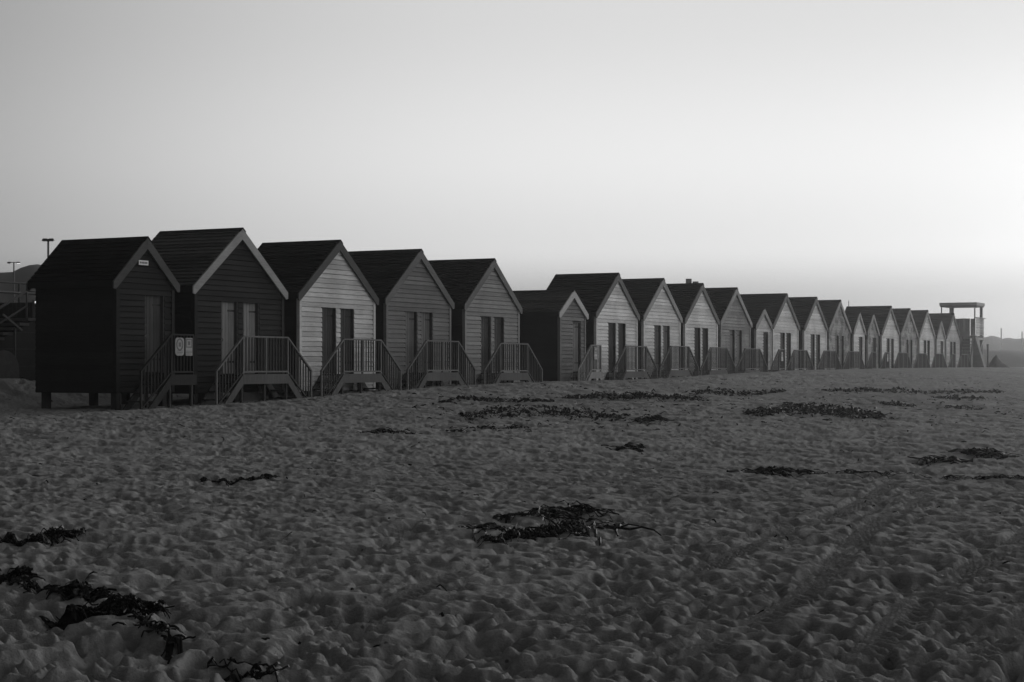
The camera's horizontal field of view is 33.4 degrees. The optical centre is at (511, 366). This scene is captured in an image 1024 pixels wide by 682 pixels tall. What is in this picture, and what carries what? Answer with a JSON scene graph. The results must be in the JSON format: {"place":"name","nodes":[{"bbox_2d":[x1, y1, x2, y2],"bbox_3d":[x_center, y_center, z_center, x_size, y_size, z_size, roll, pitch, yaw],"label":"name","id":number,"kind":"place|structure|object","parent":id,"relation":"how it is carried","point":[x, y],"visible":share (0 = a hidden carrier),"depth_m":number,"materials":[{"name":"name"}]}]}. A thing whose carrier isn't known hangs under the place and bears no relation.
{"place":"outdoors","nodes":[
{"label":"outdoors","id":0,"kind":"place"},
{"bbox_2d":[0,281,25,302],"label":"promenade railing","id":1,"kind":"object","parent":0,"point":[18,283],"visible":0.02,"depth_m":46.85,"materials":[{"name":"paint"}]},
{"bbox_2d":[0,264,40,302],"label":"hills","id":2,"kind":"structure","parent":0,"point":[24,274],"depth_m":159.06,"materials":[{"name":"grey plant"}]},
{"bbox_2d":[0,367,1023,681],"bbox_3d":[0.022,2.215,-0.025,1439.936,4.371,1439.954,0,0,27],"label":"sand","id":3,"kind":"structure","parent":0,"point":[240,571],"depth_m":15.97,"materials":[{"name":"sand"}]},
{"bbox_2d":[7,262,19,301],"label":"street lamp","id":4,"kind":"object","parent":3,"relation":"on","point":[13,276],"visible":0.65,"depth_m":119.93,"materials":[{"name":"metal"}]},
{"bbox_2d":[0,290,35,380],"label":"stone staircase","id":5,"kind":"structure","parent":3,"relation":"on","point":[17,340],"depth_m":44.80,"materials":[{"name":"concrete"}]},
{"bbox_2d":[0,565,47,593],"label":"kelp clump","id":6,"kind":"object","parent":3,"relation":"on","point":[17,575],"visible":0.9,"depth_m":12.38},
{"bbox_2d":[0,524,85,546],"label":"kelp clump","id":7,"kind":"object","parent":3,"relation":"on","point":[52,533],"visible":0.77,"depth_m":14.97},
{"bbox_2d":[42,238,54,256],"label":"street lamp","id":8,"kind":"object","parent":3,"relation":"on","point":[47,240],"visible":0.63,"depth_m":74.95,"materials":[{"name":"metal"}]},
{"bbox_2d":[23,584,87,601],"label":"kelp clump","id":9,"kind":"object","parent":3,"relation":"on","point":[52,588],"visible":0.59,"depth_m":11.73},
{"bbox_2d":[53,579,116,602],"bbox_3d":[-2.891,1.568,11.671,0.468,0.206,0.428,0,0,27],"label":"kelp clump","id":10,"kind":"object","parent":3,"relation":"on","point":[86,592],"visible":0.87,"depth_m":11.63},
{"bbox_2d":[26,236,179,409],"bbox_3d":[-9.795,-0.767,40.979,2.701,4.635,2.400,0,0,28],"label":"beach hut","id":11,"kind":"object","parent":3,"relation":"on","point":[105,315],"visible":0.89,"depth_m":40.20,"materials":[{"name":"paint"}]},
{"bbox_2d":[139,260,147,264],"bbox_3d":[-8.691,-2.450,40.255,0.019,0.110,0.340,0,0,27],"label":"gable plate","id":12,"kind":"object","parent":11,"relation":"attached to","point":[142,262],"visible":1,"depth_m":40.24,"materials":[{"name":"plastic"}]},
{"bbox_2d":[145,296,160,371],"bbox_3d":[-8.594,-0.780,40.735,0.105,1.820,0.656,0,0,28],"label":"door","id":13,"kind":"structure","parent":11,"relation":"in","point":[152,303],"depth_m":40.76,"materials":[{"name":"paint"}]},
{"bbox_2d":[39,593,174,630],"bbox_3d":[-2.580,1.629,11.014,0.602,0.345,0.965,0,0,27],"label":"kelp clump","id":14,"kind":"object","parent":3,"relation":"on","point":[118,604],"visible":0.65,"depth_m":10.96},
{"bbox_2d":[111,613,195,660],"bbox_3d":[-2.101,1.639,10.227,0.362,0.230,1.102,0,0,-34],"label":"kelp clump","id":15,"kind":"object","parent":3,"relation":"on","point":[169,639],"visible":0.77,"depth_m":10.12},
{"bbox_2d":[122,334,196,409],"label":"access steps","id":16,"kind":"structure","parent":3,"relation":"on","point":[172,379],"depth_m":39.93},
{"bbox_2d":[175,338,183,355],"bbox_3d":[-7.830,-0.470,40.203,0.015,0.420,0.330,0,0,27],"label":"railing notice","id":17,"kind":"object","parent":16,"relation":"attached to","point":[179,346],"visible":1,"depth_m":40.19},
{"bbox_2d":[185,338,191,355],"bbox_3d":[-7.669,-0.470,40.514,0.015,0.420,0.257,0,0,27],"label":"railing notice","id":18,"kind":"object","parent":16,"relation":"attached to","point":[188,346],"visible":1,"depth_m":40.49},
{"bbox_2d":[121,227,287,404],"bbox_3d":[-8.072,-0.978,44.241,2.701,5.160,4.060,0,0,27],"label":"beach hut","id":19,"kind":"object","parent":3,"relation":"on","point":[233,290],"visible":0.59,"depth_m":43.39,"materials":[{"name":"paint"}]},
{"bbox_2d":[222,301,233,373],"bbox_3d":[-7.231,-0.738,43.294,0.105,1.840,0.636,0,0,27],"label":"door","id":20,"kind":"structure","parent":19,"relation":"in","point":[227,307],"depth_m":43.33,"materials":[{"name":"paint"}]},
{"bbox_2d":[243,303,255,373],"bbox_3d":[-6.818,-0.738,44.116,0.105,1.840,0.636,0,0,27],"label":"door","id":21,"kind":"structure","parent":19,"relation":"in","point":[249,311],"depth_m":44.16,"materials":[{"name":"paint"}]},
{"bbox_2d":[200,473,279,484],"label":"kelp clump","id":22,"kind":"object","parent":3,"relation":"on","point":[252,478],"visible":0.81,"depth_m":21.59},
{"bbox_2d":[206,656,289,681],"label":"kelp clump","id":23,"kind":"object","parent":3,"relation":"on","point":[260,673],"visible":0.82,"depth_m":9.23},
{"bbox_2d":[199,336,311,404],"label":"access steps","id":24,"kind":"structure","parent":3,"relation":"on","point":[265,379],"depth_m":43.31,"materials":[{"name":"wood"}]},
{"bbox_2d":[258,240,378,396],"bbox_3d":[-5.978,-0.972,48.315,2.701,5.160,4.060,0,0,28],"label":"beach hut","id":25,"kind":"object","parent":3,"relation":"on","point":[331,302],"visible":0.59,"depth_m":47.51,"materials":[{"name":"paint"}]},
{"bbox_2d":[322,307,332,372],"bbox_3d":[-5.142,-0.732,47.359,0.105,1.840,0.636,0,0,28],"label":"door","id":26,"kind":"structure","parent":25,"relation":"in","point":[327,313],"depth_m":47.43,"materials":[{"name":"paint"}]},
{"bbox_2d":[341,308,350,372],"bbox_3d":[-4.745,-0.732,48.190,0.052,1.840,0.636,0,0,28],"label":"door","id":27,"kind":"structure","parent":25,"relation":"in","point":[345,313],"depth_m":48.30,"materials":[{"name":"paint"}]},
{"bbox_2d":[307,339,401,396],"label":"access steps","id":28,"kind":"structure","parent":3,"relation":"on","point":[361,379],"depth_m":47.37,"materials":[{"name":"wood"}]},
{"bbox_2d":[355,427,421,433],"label":"kelp clump","id":29,"kind":"object","parent":3,"relation":"on","point":[384,431],"visible":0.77,"depth_m":31.95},
{"bbox_2d":[348,249,453,389],"bbox_3d":[-3.929,-0.991,52.302,2.701,5.160,4.060,0,0,28],"label":"beach hut","id":30,"kind":"object","parent":3,"relation":"on","point":[414,307],"visible":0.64,"depth_m":51.55,"materials":[{"name":"paint"}]},
{"bbox_2d":[406,311,413,371],"bbox_3d":[-3.095,-0.751,51.344,0.105,1.840,0.636,0,0,28],"label":"door","id":31,"kind":"structure","parent":30,"relation":"in","point":[409,315],"depth_m":51.39,"materials":[{"name":"paint"}]},
{"bbox_2d":[421,312,429,371],"bbox_3d":[-2.676,-0.751,52.163,0.105,1.840,0.636,0,0,28],"label":"door","id":32,"kind":"structure","parent":30,"relation":"in","point":[425,319],"depth_m":52.17,"materials":[{"name":"paint"}]},
{"bbox_2d":[397,340,475,389],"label":"access steps","id":33,"kind":"structure","parent":3,"relation":"on","point":[439,378],"depth_m":51.23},
{"bbox_2d":[428,258,522,384],"bbox_3d":[-1.758,-0.969,56.457,2.701,5.160,4.060,0,0,27],"label":"beach hut","id":34,"kind":"object","parent":3,"relation":"on","point":[486,311],"visible":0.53,"depth_m":55.63,"materials":[{"name":"wood"},{"name":"paint"}]},
{"bbox_2d":[481,316,487,371],"bbox_3d":[-0.919,-0.729,55.509,0.105,1.840,0.636,0,0,27],"label":"door","id":35,"kind":"structure","parent":34,"relation":"in","point":[484,319],"depth_m":55.58,"materials":[{"name":"paint"}]},
{"bbox_2d":[494,317,500,371],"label":"door","id":36,"kind":"structure","parent":34,"relation":"in","point":[497,320],"depth_m":56.40,"materials":[{"name":"paint"}]},
{"bbox_2d":[456,522,517,540],"bbox_3d":[-0.131,1.565,16.113,0.890,0.189,0.886,0,0,-24],"label":"kelp clump","id":37,"kind":"object","parent":3,"relation":"on","point":[476,529],"visible":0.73,"depth_m":16.03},
{"bbox_2d":[445,423,530,432],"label":"kelp clump","id":38,"kind":"object","parent":3,"relation":"on","point":[493,427],"visible":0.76,"depth_m":33.92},
{"bbox_2d":[438,395,554,402],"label":"kelp clump","id":39,"kind":"object","parent":3,"relation":"on","point":[449,400],"visible":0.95,"depth_m":44.13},
{"bbox_2d":[476,343,542,383],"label":"access steps","id":40,"kind":"structure","parent":3,"relation":"on","point":[499,376],"depth_m":55.40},
{"bbox_2d":[492,511,528,523],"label":"kelp clump","id":41,"kind":"object","parent":3,"relation":"on","point":[507,516],"visible":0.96,"depth_m":17.38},
{"bbox_2d":[0,377,1023,663],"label":"seaweed crumbs","id":42,"kind":"object","parent":3,"relation":"on","point":[592,429],"visible":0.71,"depth_m":39.53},
{"bbox_2d":[477,519,590,546],"bbox_3d":[0.371,1.558,15.798,0.703,0.226,2.123,0,0,27],"label":"kelp clump","id":43,"kind":"object","parent":3,"relation":"on","point":[554,530],"visible":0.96,"depth_m":15.76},
{"bbox_2d":[457,404,630,421],"bbox_3d":[0.768,1.077,39.300,3.956,0.353,5.760,0,0,1],"label":"seaweed wrack","id":44,"kind":"object","parent":3,"relation":"on","point":[553,411],"visible":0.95,"depth_m":39.22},
{"bbox_2d":[513,289,588,380],"bbox_3d":[1.052,-0.592,61.835,2.701,4.365,2.460,0,0,27],"label":"beach hut","id":45,"kind":"object","parent":3,"relation":"on","point":[553,329],"visible":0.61,"depth_m":60.83,"materials":[{"name":"grey paint"}]},
{"bbox_2d":[573,323,577,370],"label":"door","id":46,"kind":"structure","parent":45,"relation":"in","point":[575,325],"depth_m":61.70,"materials":[{"name":"paint"}]},
{"bbox_2d":[510,500,618,522],"bbox_3d":[0.527,1.552,17.746,1.077,0.281,1.370,0,0,27],"label":"kelp clump","id":47,"kind":"object","parent":3,"relation":"on","point":[580,510],"visible":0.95,"depth_m":17.75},
{"bbox_2d":[569,345,602,380],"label":"access steps","id":48,"kind":"structure","parent":3,"relation":"on","point":[591,374],"depth_m":60.94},
{"bbox_2d":[594,348,596,358],"bbox_3d":[2.998,-0.470,61.094,0.015,0.420,0.257,0,0,27],"label":"railing notice","id":49,"kind":"object","parent":48,"relation":"attached to","point":[595,353],"visible":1,"depth_m":61.06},
{"bbox_2d":[521,515,661,545],"bbox_3d":[0.754,1.605,16.558,1.461,0.188,2.417,0,0,3],"label":"kelp clump","id":50,"kind":"object","parent":3,"relation":"on","point":[608,525],"visible":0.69,"depth_m":16.49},
{"bbox_2d":[546,273,639,379],"bbox_3d":[2.868,-0.990,65.390,2.701,5.160,4.060,0,0,28],"label":"beach hut","id":51,"kind":"object","parent":3,"relation":"on","point":[613,313],"visible":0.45,"depth_m":64.66,"materials":[{"name":"wood"},{"name":"paint"}]},
{"bbox_2d":[608,323,612,370],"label":"door","id":52,"kind":"structure","parent":51,"relation":"in","point":[610,325],"depth_m":64.50,"materials":[{"name":"paint"}]},
{"bbox_2d":[618,323,622,370],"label":"door","id":53,"kind":"structure","parent":51,"relation":"in","point":[620,325],"depth_m":65.33,"materials":[{"name":"paint"}]},
{"bbox_2d":[601,442,645,452],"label":"kelp clump","id":54,"kind":"object","parent":3,"relation":"on","point":[631,445],"visible":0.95,"depth_m":29.10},
{"bbox_2d":[604,346,657,379],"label":"access steps","id":55,"kind":"structure","parent":3,"relation":"on","point":[647,358],"depth_m":64.40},
{"bbox_2d":[555,388,708,401],"bbox_3d":[3.466,0.822,47.366,3.379,0.376,5.304,0,0,27],"label":"seaweed wrack","id":56,"kind":"object","parent":3,"relation":"on","point":[614,395],"visible":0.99,"depth_m":47.31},
{"bbox_2d":[628,414,673,425],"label":"kelp clump","id":57,"kind":"object","parent":3,"relation":"on","point":[644,419],"visible":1,"depth_m":37.44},
{"bbox_2d":[622,278,682,378],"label":"beach hut","id":58,"kind":"object","parent":3,"relation":"on","point":[660,321],"visible":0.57,"depth_m":68.60,"materials":[{"name":"wood"},{"name":"paint"}]},
{"bbox_2d":[654,325,658,369],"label":"door","id":59,"kind":"structure","parent":58,"relation":"in","point":[656,327],"depth_m":68.45,"materials":[{"name":"paint"}]},
{"bbox_2d":[663,326,667,369],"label":"door","id":60,"kind":"structure","parent":58,"relation":"in","point":[665,331],"depth_m":69.18,"materials":[{"name":"paint"}]},
{"bbox_2d":[651,346,698,377],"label":"access steps","id":61,"kind":"structure","parent":3,"relation":"on","point":[690,358],"depth_m":68.33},
{"bbox_2d":[667,283,719,374],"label":"beach hut","id":62,"kind":"object","parent":3,"relation":"on","point":[700,324],"visible":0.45,"depth_m":72.55,"materials":[{"name":"wood"},{"name":"paint"}]},
{"bbox_2d":[694,328,697,370],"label":"door","id":63,"kind":"structure","parent":62,"relation":"in","point":[696,329],"depth_m":72.42,"materials":[{"name":"paint"}]},
{"bbox_2d":[702,328,705,361],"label":"door","id":64,"kind":"structure","parent":62,"relation":"in","point":[703,329],"depth_m":73.14,"materials":[{"name":"paint"}]},
{"bbox_2d":[693,347,735,374],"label":"access steps","id":65,"kind":"structure","parent":3,"relation":"on","point":[725,361],"depth_m":72.42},
{"bbox_2d":[705,287,752,369],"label":"beach hut","id":66,"kind":"object","parent":3,"relation":"on","point":[735,326],"visible":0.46,"depth_m":76.38,"materials":[{"name":"wood"},{"name":"paint"}]},
{"bbox_2d":[729,330,732,356],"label":"door","id":67,"kind":"structure","parent":66,"relation":"in","point":[730,331],"depth_m":76.15,"materials":[{"name":"paint"}]},
{"bbox_2d":[736,330,739,366],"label":"door","id":68,"kind":"structure","parent":66,"relation":"in","point":[738,331],"depth_m":77.05,"materials":[{"name":"paint"}]},
{"bbox_2d":[685,386,786,396],"bbox_3d":[7.166,0.799,54.424,2.409,0.350,8.306,0,0,17],"label":"seaweed wrack","id":69,"kind":"object","parent":3,"relation":"on","point":[743,392],"visible":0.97,"depth_m":52.77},
{"bbox_2d":[736,348,767,373],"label":"access steps","id":70,"kind":"structure","parent":3,"relation":"on","point":[759,359],"depth_m":76.22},
{"bbox_2d":[746,308,772,370],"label":"beach hut","id":71,"kind":"object","parent":3,"relation":"on","point":[761,328],"visible":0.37,"depth_m":79.67,"materials":[{"name":"paint"}]},
{"bbox_2d":[763,333,765,370],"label":"door","id":72,"kind":"structure","parent":71,"relation":"in","point":[764,335],"depth_m":80.22,"materials":[{"name":"paint"}]},
{"bbox_2d":[740,293,799,369],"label":"beach hut","id":73,"kind":"object","parent":3,"relation":"on","point":[784,320],"visible":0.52,"depth_m":82.54,"materials":[{"name":"wood"},{"name":"paint"}]},
{"bbox_2d":[780,333,782,369],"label":"door","id":74,"kind":"structure","parent":73,"relation":"in","point":[781,334],"depth_m":82.30,"materials":[{"name":"paint"}]},
{"bbox_2d":[786,333,788,366],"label":"door","id":75,"kind":"structure","parent":73,"relation":"in","point":[787,337],"depth_m":83.11,"materials":[{"name":"paint"}]},
{"bbox_2d":[726,465,816,476],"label":"kelp clump","id":76,"kind":"object","parent":3,"relation":"on","point":[773,470],"visible":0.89,"depth_m":24.43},
{"bbox_2d":[763,349,785,371],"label":"access steps","id":77,"kind":"structure","parent":3,"relation":"on","point":[778,363],"depth_m":79.42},
{"bbox_2d":[786,350,813,370],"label":"access steps","id":78,"kind":"structure","parent":3,"relation":"on","point":[800,359],"depth_m":82.12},
{"bbox_2d":[789,297,827,369],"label":"beach hut","id":79,"kind":"object","parent":3,"relation":"on","point":[813,331],"visible":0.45,"depth_m":86.70,"materials":[{"name":"paint"}]},
{"bbox_2d":[811,334,812,367],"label":"door","id":80,"kind":"structure","parent":79,"relation":"in","point":[811,334],"depth_m":86.61,"materials":[{"name":"paint"}]},
{"bbox_2d":[816,334,817,368],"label":"door","id":81,"kind":"structure","parent":79,"relation":"in","point":[816,334],"depth_m":87.31,"materials":[{"name":"paint"}]},
{"bbox_2d":[742,402,893,419],"bbox_3d":[7.639,1.148,43.739,3.791,0.431,6.548,0,0,5],"label":"seaweed wrack","id":82,"kind":"object","parent":3,"relation":"on","point":[842,412],"visible":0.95,"depth_m":42.79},
{"bbox_2d":[817,350,841,369],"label":"access steps","id":83,"kind":"structure","parent":3,"relation":"on","point":[823,362],"depth_m":86.45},
{"bbox_2d":[818,300,851,369],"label":"beach hut","id":84,"kind":"object","parent":3,"relation":"on","point":[839,332],"visible":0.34,"depth_m":90.61,"materials":[{"name":"paint"}]},
{"bbox_2d":[840,336,841,365],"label":"door","id":85,"kind":"structure","parent":84,"relation":"in","point":[840,336],"depth_m":91.41,"materials":[{"name":"paint"}]},
{"bbox_2d":[842,351,864,368],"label":"access steps","id":86,"kind":"structure","parent":3,"relation":"on","point":[850,362],"depth_m":90.36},
{"bbox_2d":[845,311,865,367],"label":"beach hut","id":87,"kind":"object","parent":3,"relation":"on","point":[858,333],"visible":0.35,"depth_m":93.72,"materials":[{"name":"paint"}]},
{"bbox_2d":[861,313,879,368],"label":"beach hut","id":88,"kind":"object","parent":3,"relation":"on","point":[872,331],"visible":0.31,"depth_m":96.08,"materials":[{"name":"paint"}]},
{"bbox_2d":[866,352,876,368],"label":"access steps","id":89,"kind":"structure","parent":3,"relation":"on","point":[872,362],"depth_m":93.58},
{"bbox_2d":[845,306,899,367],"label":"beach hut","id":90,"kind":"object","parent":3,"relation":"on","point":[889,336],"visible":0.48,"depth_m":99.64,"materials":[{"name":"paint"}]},
{"bbox_2d":[783,469,976,480],"bbox_3d":[5.197,1.593,24.410,2.865,0.228,1.048,0,0,5],"label":"kelp clump","id":91,"kind":"object","parent":3,"relation":"on","point":[855,472],"visible":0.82,"depth_m":24.35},
{"bbox_2d":[880,352,889,368],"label":"access steps","id":92,"kind":"structure","parent":3,"relation":"on","point":[885,363],"depth_m":95.93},
{"bbox_2d":[873,400,916,406],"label":"kelp clump","id":93,"kind":"object","parent":3,"relation":"on","point":[894,403],"visible":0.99,"depth_m":49.04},
{"bbox_2d":[893,353,911,367],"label":"access steps","id":94,"kind":"structure","parent":3,"relation":"on","point":[902,360],"depth_m":99.31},
{"bbox_2d":[892,308,918,367],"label":"beach hut","id":95,"kind":"object","parent":3,"relation":"on","point":[909,334],"visible":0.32,"depth_m":103.58,"materials":[{"name":"paint"}]},
{"bbox_2d":[909,340,910,361],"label":"door","id":96,"kind":"structure","parent":95,"relation":"in","point":[909,340],"depth_m":104.37,"materials":[{"name":"paint"}]},
{"bbox_2d":[821,386,1005,394],"bbox_3d":[15.004,0.904,62.878,3.183,0.358,11.483,0,0,41],"label":"seaweed wrack","id":97,"kind":"object","parent":3,"relation":"on","point":[893,389],"visible":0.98,"depth_m":61.72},
{"bbox_2d":[913,353,930,367],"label":"access steps","id":98,"kind":"structure","parent":3,"relation":"on","point":[921,360],"depth_m":103.20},
{"bbox_2d":[911,310,935,366],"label":"beach hut","id":99,"kind":"object","parent":3,"relation":"on","point":[925,330],"visible":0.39,"depth_m":107.45,"materials":[{"name":"paint"}]},
{"bbox_2d":[931,320,945,357],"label":"beach hut","id":100,"kind":"object","parent":3,"relation":"on","point":[939,339],"visible":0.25,"depth_m":110.63,"materials":[{"name":"paint"}]},
{"bbox_2d":[931,353,946,367],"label":"access steps","id":101,"kind":"structure","parent":3,"relation":"on","point":[939,361],"depth_m":107.19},
{"bbox_2d":[907,455,972,465],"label":"kelp clump","id":102,"kind":"object","parent":3,"relation":"on","point":[952,459],"visible":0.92,"depth_m":27.71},
{"bbox_2d":[929,313,960,366],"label":"beach hut","id":103,"kind":"object","parent":3,"relation":"on","point":[953,336],"visible":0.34,"depth_m":113.68,"materials":[{"name":"paint"}]},
{"bbox_2d":[948,354,955,367],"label":"access steps","id":104,"kind":"structure","parent":3,"relation":"on","point":[952,362],"depth_m":110.38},
{"bbox_2d":[930,394,988,400],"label":"kelp clump","id":105,"kind":"object","parent":3,"relation":"on","point":[958,398],"visible":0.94,"depth_m":57.56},
{"bbox_2d":[939,302,985,366],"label":"lookout tower","id":106,"kind":"structure","parent":3,"relation":"on","point":[966,327],"depth_m":117.68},
{"bbox_2d":[944,405,982,409],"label":"kelp clump","id":107,"kind":"object","parent":3,"relation":"on","point":[957,406],"visible":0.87,"depth_m":48.97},
{"bbox_2d":[957,354,970,366],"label":"access steps","id":108,"kind":"structure","parent":3,"relation":"on","point":[964,360],"depth_m":113.46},
{"bbox_2d":[947,447,1019,459],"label":"kelp clump","id":109,"kind":"object","parent":3,"relation":"on","point":[986,452],"visible":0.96,"depth_m":29.26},
{"bbox_2d":[986,344,988,366],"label":"marker post","id":110,"kind":"object","parent":3,"relation":"on","point":[987,355],"visible":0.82,"depth_m":118.32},
{"bbox_2d":[974,474,1023,479],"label":"kelp clump","id":111,"kind":"object","parent":3,"relation":"on","point":[1017,476],"visible":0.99,"depth_m":23.94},
{"bbox_2d":[989,355,1010,367],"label":"rubble mound","id":112,"kind":"object","parent":3,"relation":"on","point":[995,361],"visible":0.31,"depth_m":120.16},
{"bbox_2d":[0,0,1023,338],"label":"sky","id":113,"kind":"structure","parent":0,"point":[858,152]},
{"bbox_2d":[686,279,698,282],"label":"chimney","id":114,"kind":"object","parent":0,"point":[688,280],"visible":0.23,"depth_m":99.80,"materials":[{"name":"metal"}]},
{"bbox_2d":[970,350,1023,366],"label":"dunes","id":115,"kind":"structure","parent":0,"point":[1012,358],"depth_m":229.73,"materials":[{"name":"sand"}]},
{"bbox_2d":[970,336,1023,350],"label":"hills","id":116,"kind":"structure","parent":0,"point":[994,342],"depth_m":432.37,"materials":[{"name":"grey plant"}]},
{"bbox_2d":[1021,332,1022,350],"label":"distant mast","id":117,"kind":"object","parent":116,"relation":"on","point":[1022,341],"visible":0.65,"depth_m":399.88,"materials":[{"name":"paint"}]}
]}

